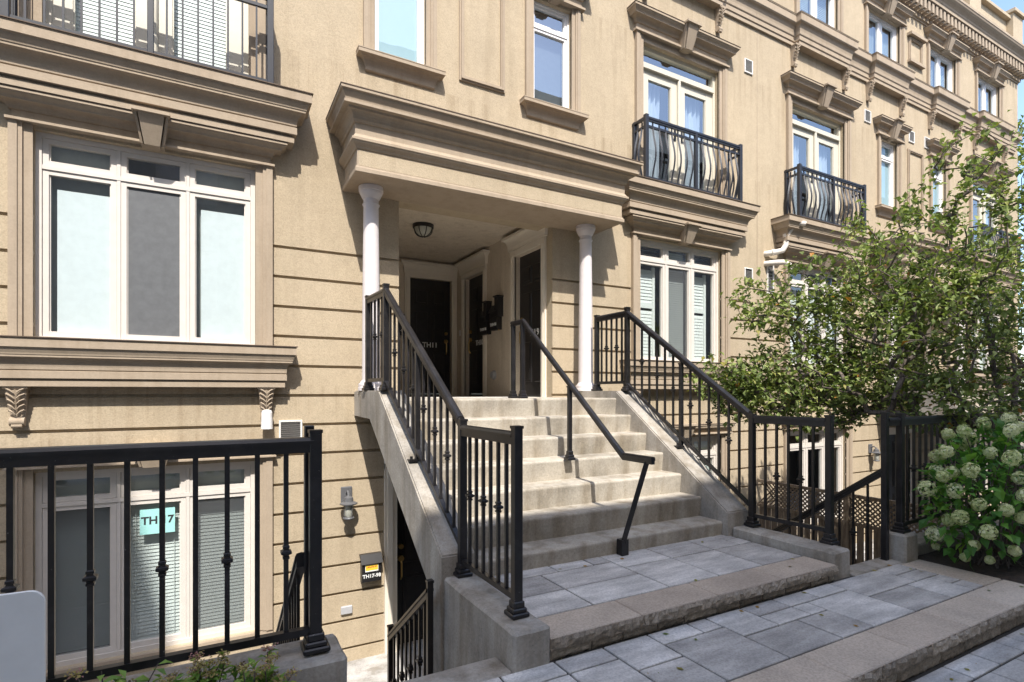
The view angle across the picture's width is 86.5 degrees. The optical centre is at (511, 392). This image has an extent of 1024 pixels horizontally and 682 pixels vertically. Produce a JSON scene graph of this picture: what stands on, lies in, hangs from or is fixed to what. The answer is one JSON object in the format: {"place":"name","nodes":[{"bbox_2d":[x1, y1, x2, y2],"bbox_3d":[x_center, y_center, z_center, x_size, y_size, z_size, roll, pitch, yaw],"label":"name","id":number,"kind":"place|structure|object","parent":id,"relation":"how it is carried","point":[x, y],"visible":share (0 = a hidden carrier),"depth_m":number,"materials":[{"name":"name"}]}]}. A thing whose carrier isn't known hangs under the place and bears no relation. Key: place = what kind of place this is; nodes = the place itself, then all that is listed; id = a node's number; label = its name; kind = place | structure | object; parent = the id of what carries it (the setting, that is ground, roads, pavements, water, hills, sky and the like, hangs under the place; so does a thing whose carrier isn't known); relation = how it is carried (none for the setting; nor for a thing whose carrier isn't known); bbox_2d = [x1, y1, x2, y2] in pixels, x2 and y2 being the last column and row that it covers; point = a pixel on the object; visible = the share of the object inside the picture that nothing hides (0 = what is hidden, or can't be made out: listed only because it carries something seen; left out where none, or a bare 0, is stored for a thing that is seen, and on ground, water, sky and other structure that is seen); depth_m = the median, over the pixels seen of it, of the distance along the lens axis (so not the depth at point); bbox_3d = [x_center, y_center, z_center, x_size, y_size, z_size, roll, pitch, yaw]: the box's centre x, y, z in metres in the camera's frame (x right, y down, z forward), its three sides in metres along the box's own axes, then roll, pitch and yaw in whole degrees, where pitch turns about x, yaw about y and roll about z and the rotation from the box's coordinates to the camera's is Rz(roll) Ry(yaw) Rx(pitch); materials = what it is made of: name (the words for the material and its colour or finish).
{"place":"outdoors","nodes":[
{"label":"outdoors","id":0,"kind":"place"},
{"bbox_2d":[0,590,45,681],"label":"sign board","id":1,"kind":"object","parent":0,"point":[22,636],"visible":1,"depth_m":1.28,"materials":[{"name":"metal"}]},
{"bbox_2d":[346,515,980,681],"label":"patio","id":2,"kind":"structure","parent":0,"point":[371,669],"depth_m":5.82,"materials":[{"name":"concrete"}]},
{"bbox_2d":[99,634,345,681],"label":"wall","id":3,"kind":"structure","parent":2,"relation":"on","point":[329,666],"depth_m":2.56,"materials":[{"name":"concrete"}]},
{"bbox_2d":[0,425,330,681],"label":"terrace railing","id":4,"kind":"object","parent":3,"relation":"on","point":[311,631],"visible":0.98,"depth_m":2.37,"materials":[{"name":"black metal"}]},
{"bbox_2d":[272,552,303,645],"bbox_3d":[-1.429,1.840,3.405,0.058,2.080,1.545,0,0,-29],"label":"basement railing","id":5,"kind":"object","parent":3,"relation":"attached to","point":[296,574],"visible":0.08,"depth_m":2.87,"materials":[{"name":"black metal"}]},
{"bbox_2d":[444,574,549,673],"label":"wall","id":6,"kind":"structure","parent":2,"relation":"on","point":[479,625],"depth_m":3.19,"materials":[{"name":"concrete"}]},
{"bbox_2d":[460,425,529,619],"bbox_3d":[-0.138,0.718,3.349,0.110,1.064,0.795,0,0,-29],"label":"landing railing","id":7,"kind":"object","parent":6,"relation":"on","point":[516,609],"visible":1,"depth_m":3.21,"materials":[{"name":"black metal"}]},
{"bbox_2d":[0,0,1023,681],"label":"townhouse block","id":8,"kind":"structure","parent":2,"relation":"on","point":[212,212],"depth_m":5.95,"materials":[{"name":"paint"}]},
{"bbox_2d":[35,131,254,344],"bbox_3d":[-3.395,-1.355,5.170,1.720,1.810,0.129,0,0,-29],"label":"window","id":9,"kind":"structure","parent":8,"relation":"in","point":[122,255],"depth_m":5.09,"materials":[{"name":"white glass"}]},
{"bbox_2d":[35,461,254,668],"bbox_3d":[-3.401,1.550,5.181,1.720,1.720,0.155,0,0,-29],"label":"window","id":10,"kind":"structure","parent":8,"relation":"in","point":[71,486],"depth_m":5.16,"materials":[{"name":"white glass"}]},
{"bbox_2d":[46,0,247,73],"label":"balcony door","id":11,"kind":"structure","parent":8,"relation":"in","point":[53,8],"depth_m":5.23,"materials":[{"name":"beige paint"}]},
{"bbox_2d":[140,507,174,534],"bbox_3d":[-3.359,1.218,5.156,0.280,0.235,0.003,0,0,-29],"label":"paper sign","id":12,"kind":"object","parent":8,"relation":"attached to","point":[149,521],"visible":0.92,"depth_m":5.14,"materials":[{"name":"teal paper"}]},
{"bbox_2d":[261,410,272,428],"bbox_3d":[-2.468,0.269,5.476,0.110,0.193,0.135,0,0,-29],"label":"wall lamp","id":13,"kind":"object","parent":8,"relation":"attached to","point":[266,419],"visible":1,"depth_m":5.42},
{"bbox_2d":[279,420,301,437],"bbox_3d":[-2.292,0.400,5.633,0.225,0.225,0.027,0,0,-29],"label":"wall vent","id":14,"kind":"object","parent":8,"relation":"attached to","point":[289,428],"depth_m":5.63,"materials":[{"name":"white plastic"}]},
{"bbox_2d":[341,605,351,614],"bbox_3d":[-1.794,2.357,5.900,0.120,0.085,0.032,0,0,-29],"label":"outlet cover","id":15,"kind":"object","parent":8,"relation":"attached to","point":[347,609],"visible":1,"depth_m":5.88,"materials":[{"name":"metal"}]},
{"bbox_2d":[340,486,357,519],"bbox_3d":[-1.751,1.188,5.822,0.184,0.335,0.214,0,0,-29],"label":"wall lamp","id":16,"kind":"object","parent":8,"relation":"attached to","point":[347,502],"visible":1,"depth_m":5.78,"materials":[{"name":"grey metal"}]},
{"bbox_2d":[359,551,382,582],"bbox_3d":[-1.551,1.923,5.987,0.234,0.294,0.111,0,0,-29],"label":"mailbox","id":17,"kind":"object","parent":8,"relation":"attached to","point":[370,566],"visible":1,"depth_m":5.96,"materials":[{"name":"black metal"}]},
{"bbox_2d":[375,0,423,63],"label":"window","id":18,"kind":"structure","parent":8,"relation":"in","point":[399,24],"depth_m":6.34,"materials":[{"name":"clear glass"}]},
{"bbox_2d":[397,497,425,643],"bbox_3d":[-0.984,1.875,6.514,0.900,2.110,0.112,0,0,-29],"label":"door","id":19,"kind":"structure","parent":8,"relation":"in","point":[411,577],"depth_m":6.37,"materials":[{"name":"black paint"}]},
{"bbox_2d":[412,222,433,237],"bbox_3d":[-1.256,-2.282,7.694,0.300,0.176,0.300,0,0,-29],"label":"ceiling lamp","id":20,"kind":"object","parent":8,"relation":"attached to","point":[423,229],"visible":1,"depth_m":7.61,"materials":[{"name":"white glass"}]},
{"bbox_2d":[410,278,449,395],"bbox_3d":[-1.488,-0.991,9.853,0.790,2.110,0.112,0,0,-29],"label":"door","id":21,"kind":"structure","parent":8,"relation":"in","point":[429,299],"depth_m":9.88,"materials":[{"name":"black paint"}]},
{"bbox_2d":[468,274,482,395],"bbox_3d":[-0.579,-0.991,9.400,0.112,2.110,0.800,0,0,-29],"label":"door","id":22,"kind":"structure","parent":8,"relation":"in","point":[475,344],"depth_m":9.49,"materials":[{"name":"black paint"}]},
{"bbox_2d":[478,311,490,335],"bbox_3d":[-0.441,-1.137,8.860,0.111,0.394,0.264,0,0,-29],"label":"mailbox","id":23,"kind":"object","parent":8,"relation":"attached to","point":[484,328],"visible":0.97,"depth_m":8.81,"materials":[{"name":"black metal"}]},
{"bbox_2d":[482,301,491,334],"bbox_3d":[-0.407,-1.200,8.788,0.120,0.540,0.140,0,0,-29],"label":"wall lantern","id":24,"kind":"object","parent":8,"relation":"attached to","point":[487,305],"depth_m":8.74,"materials":[{"name":"metal"}]},
{"bbox_2d":[490,370,495,379],"bbox_3d":[-0.306,-0.280,8.672,0.055,0.150,0.150,0,0,-29],"label":"round vent","id":25,"kind":"object","parent":8,"relation":"attached to","point":[493,374],"visible":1,"depth_m":8.64,"materials":[{"name":"metal"}]},
{"bbox_2d":[488,306,501,330],"bbox_3d":[-0.268,-1.177,8.544,0.111,0.394,0.284,0,0,-29],"label":"mailbox","id":26,"kind":"object","parent":8,"relation":"attached to","point":[495,323],"visible":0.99,"depth_m":8.50,"materials":[{"name":"black metal"}]},
{"bbox_2d":[493,295,503,330],"bbox_3d":[-0.214,-1.230,8.437,0.120,0.540,0.140,0,0,-29],"label":"wall lantern","id":27,"kind":"object","parent":8,"relation":"attached to","point":[498,303],"depth_m":8.40,"materials":[{"name":"metal"}]},
{"bbox_2d":[519,248,540,396],"bbox_3d":[0.301,-0.991,7.796,0.112,2.110,0.780,0,0,-29],"label":"door","id":28,"kind":"structure","parent":8,"relation":"in","point":[530,264],"depth_m":7.84,"materials":[{"name":"black paint"}]},
{"bbox_2d":[534,1,568,107],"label":"window","id":29,"kind":"structure","parent":8,"relation":"in","point":[547,54],"depth_m":7.36,"materials":[{"name":"clear glass"}]},
{"bbox_2d":[640,239,717,361],"bbox_3d":[2.534,-1.355,8.458,1.720,1.810,0.191,0,0,-29],"label":"window","id":30,"kind":"structure","parent":8,"relation":"in","point":[695,286],"depth_m":8.51,"materials":[{"name":"white glass"}]},
{"bbox_2d":[643,46,714,192],"bbox_3d":[2.531,-4.050,8.464,1.600,2.160,0.256,0,0,-29],"label":"balcony door","id":31,"kind":"structure","parent":8,"relation":"in","point":[685,95],"depth_m":8.41,"materials":[{"name":"beige paint"}]},
{"bbox_2d":[686,436,717,478],"bbox_3d":[2.550,1.550,8.429,1.720,1.720,0.125,0,0,-29],"label":"window","id":32,"kind":"structure","parent":8,"relation":"in","point":[713,451],"depth_m":8.77,"materials":[{"name":"clear glass"}]},
{"bbox_2d":[744,58,752,74],"bbox_3d":[3.933,-5.420,9.049,0.200,0.230,0.027,0,0,-29],"label":"wall vent","id":33,"kind":"object","parent":8,"relation":"attached to","point":[748,66],"depth_m":9.04,"materials":[{"name":"white plastic"}]},
{"bbox_2d":[744,267,752,282],"bbox_3d":[3.933,-1.950,9.049,0.200,0.240,0.027,0,0,-29],"label":"wall vent","id":34,"kind":"object","parent":8,"relation":"attached to","point":[748,272],"depth_m":9.05,"materials":[{"name":"white plastic"}]},
{"bbox_2d":[767,266,773,293],"bbox_3d":[4.423,-1.970,9.318,0.170,0.560,0.027,0,0,-29],"label":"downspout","id":35,"kind":"object","parent":8,"relation":"attached to","point":[770,273],"depth_m":9.33,"materials":[{"name":"white plastic"}]},
{"bbox_2d":[764,221,805,269],"bbox_3d":[4.630,-2.486,9.248,0.709,0.878,0.166,0,0,-3],"label":"vent pipe","id":36,"kind":"object","parent":8,"relation":"attached to","point":[781,250],"visible":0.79,"depth_m":9.20,"materials":[{"name":"white plastic"}]},
{"bbox_2d":[792,106,839,223],"bbox_3d":[5.556,-4.050,10.123,1.600,2.160,0.256,0,0,-29],"label":"balcony door","id":37,"kind":"structure","parent":8,"relation":"in","point":[818,141],"depth_m":10.08,"materials":[{"name":"beige paint"}]},
{"bbox_2d":[790,267,842,366],"bbox_3d":[5.559,-1.355,10.117,1.720,1.810,0.191,0,0,-29],"label":"window","id":38,"kind":"structure","parent":8,"relation":"in","point":[801,281],"depth_m":10.16,"materials":[{"name":"clear glass"}]},
{"bbox_2d":[790,429,842,523],"bbox_3d":[5.585,1.550,10.071,1.720,1.720,0.084,0,0,-29],"label":"window","id":39,"kind":"structure","parent":8,"relation":"in","point":[806,445],"depth_m":10.17,"materials":[{"name":"clear glass"}]},
{"bbox_2d":[800,0,833,26],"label":"window","id":40,"kind":"structure","parent":8,"relation":"in","point":[813,3],"depth_m":10.30,"materials":[{"name":"clear glass"}]},
{"bbox_2d":[864,109,870,123],"bbox_3d":[7.019,-5.450,10.742,0.220,0.240,0.027,0,0,-29],"label":"wall vent","id":41,"kind":"object","parent":8,"relation":"attached to","point":[867,116],"depth_m":10.74,"materials":[{"name":"white plastic"}]},
{"bbox_2d":[868,444,880,461],"bbox_3d":[7.152,1.188,10.706,0.184,0.335,0.214,0,0,-29],"label":"wall lamp","id":42,"kind":"object","parent":8,"relation":"attached to","point":[876,453],"visible":0.96,"depth_m":10.67,"materials":[{"name":"grey metal"}]},
{"bbox_2d":[869,12,895,60],"bbox_3d":[7.495,-7.090,11.142,1.160,1.060,0.125,0,0,-29],"label":"window","id":43,"kind":"structure","parent":8,"relation":"in","point":[879,23],"depth_m":11.15,"materials":[{"name":"clear glass"}]},
{"bbox_2d":[881,141,892,206],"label":"window","id":44,"kind":"structure","parent":8,"relation":"in","point":[886,149],"depth_m":11.31,"materials":[{"name":"clear glass"}]},
{"bbox_2d":[889,434,895,527],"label":"door","id":45,"kind":"structure","parent":8,"relation":"in","point":[892,438],"depth_m":11.46,"materials":[{"name":"black paint"}]},
{"bbox_2d":[896,305,923,390],"bbox_3d":[9.290,-0.991,12.728,0.066,2.110,0.780,0,0,-29],"label":"door","id":46,"kind":"structure","parent":8,"relation":"in","point":[918,343],"depth_m":12.57,"materials":[{"name":"black paint"}]},
{"bbox_2d":[908,131,914,143],"bbox_3d":[8.474,-5.420,11.540,0.220,0.240,0.027,0,0,-29],"label":"wall vent","id":47,"kind":"object","parent":8,"relation":"attached to","point":[911,136],"depth_m":11.55,"materials":[{"name":"white plastic"}]},
{"bbox_2d":[924,137,929,148],"bbox_3d":[9.035,-5.430,11.848,0.220,0.240,0.027,0,0,-29],"label":"wall vent","id":48,"kind":"object","parent":8,"relation":"attached to","point":[925,140],"depth_m":11.82,"materials":[{"name":"white plastic"}]},
{"bbox_2d":[933,163,942,213],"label":"window","id":49,"kind":"structure","parent":8,"relation":"in","point":[938,193],"depth_m":12.30,"materials":[{"name":"clear glass"}]},
{"bbox_2d":[931,49,951,91],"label":"window","id":50,"kind":"structure","parent":8,"relation":"in","point":[939,58],"depth_m":12.40,"materials":[{"name":"white glass"}]},
{"bbox_2d":[972,300,999,369],"bbox_3d":[11.519,-1.355,13.350,1.720,1.810,0.125,0,0,-29],"label":"window","id":51,"kind":"structure","parent":8,"relation":"in","point":[979,361],"depth_m":13.44,"materials":[{"name":"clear glass"}]},
{"bbox_2d":[973,181,998,256],"bbox_3d":[11.500,-4.050,13.384,1.600,2.160,0.256,0,0,-29],"label":"balcony door","id":52,"kind":"structure","parent":8,"relation":"in","point":[984,217],"depth_m":13.31,"materials":[{"name":"beige paint"}]},
{"bbox_2d":[978,77,995,115],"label":"window","id":53,"kind":"structure","parent":8,"relation":"in","point":[984,85],"depth_m":13.44,"materials":[{"name":"white glass"}]},
{"bbox_2d":[354,390,747,672],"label":"entrance staircase","id":54,"kind":"structure","parent":2,"relation":"on","point":[578,508],"depth_m":5.03,"materials":[{"name":"concrete"}]},
{"bbox_2d":[362,283,472,578],"bbox_3d":[-0.915,0.118,4.630,0.139,2.264,2.277,0,0,-32],"label":"stair railing","id":55,"kind":"object","parent":54,"relation":"on","point":[389,303],"visible":0.98,"depth_m":4.38,"materials":[{"name":"black metal"}]},
{"bbox_2d":[508,319,654,555],"bbox_3d":[0.535,0.264,5.138,0.090,2.128,2.255,0,0,-29],"label":"handrail","id":56,"kind":"object","parent":54,"relation":"on","point":[623,546],"visible":0.91,"depth_m":5.10,"materials":[{"name":"black metal"}]},
{"bbox_2d":[591,307,760,527],"bbox_3d":[1.646,0.113,6.001,0.144,2.254,2.336,0,0,-31],"label":"stair railing","id":57,"kind":"object","parent":54,"relation":"on","point":[626,314],"visible":1,"depth_m":5.76,"materials":[{"name":"black metal"}]},
{"bbox_2d":[733,525,849,580],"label":"wall","id":58,"kind":"structure","parent":2,"relation":"on","point":[838,556],"depth_m":4.52,"materials":[{"name":"concrete"}]},
{"bbox_2d":[753,415,839,545],"bbox_3d":[2.460,0.717,4.749,0.114,1.061,0.726,0,0,-31],"label":"landing railing","id":59,"kind":"object","parent":58,"relation":"on","point":[829,534],"visible":1,"depth_m":4.62,"materials":[{"name":"black metal"}]},
{"bbox_2d":[757,479,977,564],"bbox_3d":[4.854,2.165,7.836,0.070,1.530,2.990,0,0,-29],"label":"lattice fence","id":60,"kind":"object","parent":2,"relation":"on","point":[846,527],"visible":0.3,"depth_m":7.84,"materials":[{"name":"brown wood"}]},
{"bbox_2d":[854,563,904,576],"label":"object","id":61,"kind":"structure","parent":2,"relation":"on","point":[881,568],"depth_m":4.50,"materials":[{"name":"stone"}]},
{"bbox_2d":[772,468,880,564],"bbox_3d":[2.803,1.735,5.515,0.058,2.170,1.775,0,0,-29],"label":"basement railing","id":62,"kind":"object","parent":61,"relation":"on","point":[866,481],"visible":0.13,"depth_m":4.96,"materials":[{"name":"black metal"}]},
{"bbox_2d":[889,530,917,562],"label":"wall","id":63,"kind":"structure","parent":2,"relation":"on","point":[903,548],"depth_m":4.69,"materials":[{"name":"concrete"}]},
{"bbox_2d":[882,391,1023,471],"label":"entrance staircase","id":64,"kind":"structure","parent":2,"relation":"on","point":[927,401],"depth_m":10.04,"materials":[{"name":"concrete"}]},
{"bbox_2d":[917,515,1021,583],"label":"wall","id":65,"kind":"structure","parent":2,"relation":"on","point":[924,547],"depth_m":5.06,"materials":[{"name":"concrete"}]},
{"bbox_2d":[890,412,1018,533],"bbox_3d":[4.501,0.771,5.435,2.692,1.181,0.154,0,0,-31],"label":"terrace railing","id":66,"kind":"object","parent":65,"relation":"on","point":[901,523],"visible":0.32,"depth_m":4.90,"materials":[{"name":"black metal"}]},
{"bbox_3d":[-0.866,2.192,3.466,0.875,1.475,1.970,0,0,-29],"label":"basement stairs","id":67,"kind":"object","parent":2,"relation":"on","visible":0},
{"bbox_2d":[387,578,433,681],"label":"basement railing","id":68,"kind":"object","parent":67,"relation":"on","point":[424,601],"visible":1,"depth_m":3.91,"materials":[{"name":"black metal"}]},
{"bbox_2d":[902,623,1023,681],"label":"courtyard paving","id":69,"kind":"structure","parent":0,"point":[995,654],"depth_m":3.19,"materials":[{"name":"grey stone"}]},
{"bbox_2d":[559,538,1023,679],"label":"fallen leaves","id":70,"kind":"object","parent":69,"relation":"on","point":[758,607],"visible":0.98,"depth_m":3.60,"materials":[{"name":"brown plant"}]},
{"bbox_2d":[834,604,1023,681],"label":"terrace riser","id":71,"kind":"object","parent":69,"relation":"on","point":[916,662],"visible":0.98,"depth_m":3.22,"materials":[{"name":"grey stone"}]},
{"bbox_2d":[918,531,1023,583],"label":"planting bed","id":72,"kind":"object","parent":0,"point":[1014,572],"visible":0.43,"depth_m":4.60,"materials":[{"name":"soil"}]},
{"bbox_2d":[684,110,1023,542],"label":"ornamental tree","id":73,"kind":"object","parent":72,"relation":"on","point":[750,390],"visible":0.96,"depth_m":5.85,"materials":[{"name":"green plant"}]},
{"bbox_2d":[911,412,1023,570],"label":"hydrangea bush","id":74,"kind":"object","parent":72,"relation":"on","point":[974,508],"visible":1,"depth_m":4.53,"materials":[{"name":"green plant"}]},
{"bbox_2d":[991,0,1023,398],"label":"sky","id":75,"kind":"structure","parent":0,"point":[1005,5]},
{"label":"ground","id":76,"kind":"structure","parent":0,"visible":0},
{"bbox_2d":[500,575,983,681],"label":"terrace base","id":77,"kind":"object","parent":76,"relation":"on","point":[602,647],"visible":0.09,"depth_m":3.40,"materials":[{"name":"grey stone"}]},
{"bbox_2d":[402,557,901,681],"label":"stair edge stone","id":78,"kind":"object","parent":77,"relation":"on","point":[486,669],"visible":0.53,"depth_m":2.83,"materials":[{"name":"stone"}]},
{"bbox_2d":[541,565,828,660],"bbox_3d":[1.092,1.406,4.055,2.615,0.128,1.060,0,0,-29],"label":"landing base","id":79,"kind":"object","parent":77,"relation":"on","point":[684,619],"visible":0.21,"depth_m":3.45,"materials":[{"name":"grey concrete"}]},
{"bbox_2d":[481,535,800,617],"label":"landing paving","id":80,"kind":"structure","parent":79,"relation":"on","point":[606,578],"depth_m":4.04,"materials":[{"name":"grey stone"}]},
{"bbox_2d":[538,556,835,651],"bbox_3d":[1.292,1.367,3.686,2.622,0.075,0.264,0,0,-29],"label":"landing coping","id":81,"kind":"object","parent":79,"relation":"on","point":[572,622],"visible":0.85,"depth_m":3.53,"materials":[{"name":"grey stone"}]},
{"bbox_2d":[549,566,838,660],"bbox_3d":[1.337,1.397,3.605,2.622,0.126,0.148,0,0,-29],"label":"landing riser","id":82,"kind":"object","parent":77,"relation":"on","point":[606,635],"visible":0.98,"depth_m":3.39,"materials":[{"name":"grey stone"}]},
{"bbox_2d":[483,564,982,681],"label":"terrace paving","id":83,"kind":"structure","parent":77,"relation":"on","point":[753,638],"depth_m":3.26,"materials":[{"name":"grey stone"}]},
{"bbox_2d":[730,560,1023,681],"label":"terrace coping","id":84,"kind":"object","parent":77,"relation":"on","point":[856,656],"visible":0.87,"depth_m":3.25,"materials":[{"name":"grey stone"}]},
{"bbox_2d":[880,412,900,560],"bbox_3d":[3.290,1.185,4.734,0.186,2.029,0.062,0,0,-19],"label":"gate post","id":85,"kind":"object","parent":77,"relation":"on","point":[887,421],"visible":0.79,"depth_m":4.70,"materials":[{"name":"black metal"}]},
{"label":"planting strip","id":86,"kind":"structure","parent":77,"relation":"on","visible":0},
{"bbox_2d":[64,659,172,681],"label":"flowering shrub","id":87,"kind":"object","parent":86,"relation":"on","point":[141,678],"visible":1,"depth_m":2.07,"materials":[{"name":"green plant"}]},
{"bbox_2d":[158,649,238,681],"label":"flowering shrub","id":88,"kind":"object","parent":86,"relation":"on","point":[197,673],"visible":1,"depth_m":2.21,"materials":[{"name":"green plant"}]},
{"bbox_2d":[223,643,300,681],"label":"flowering shrub","id":89,"kind":"object","parent":86,"relation":"on","point":[264,675],"visible":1,"depth_m":2.29,"materials":[{"name":"green plant"}]},
{"bbox_2d":[1018,115,1023,398],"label":"background tree","id":90,"kind":"object","parent":76,"relation":"on","point":[1021,130],"visible":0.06,"depth_m":15.63,"materials":[{"name":"green plant"}]}
]}

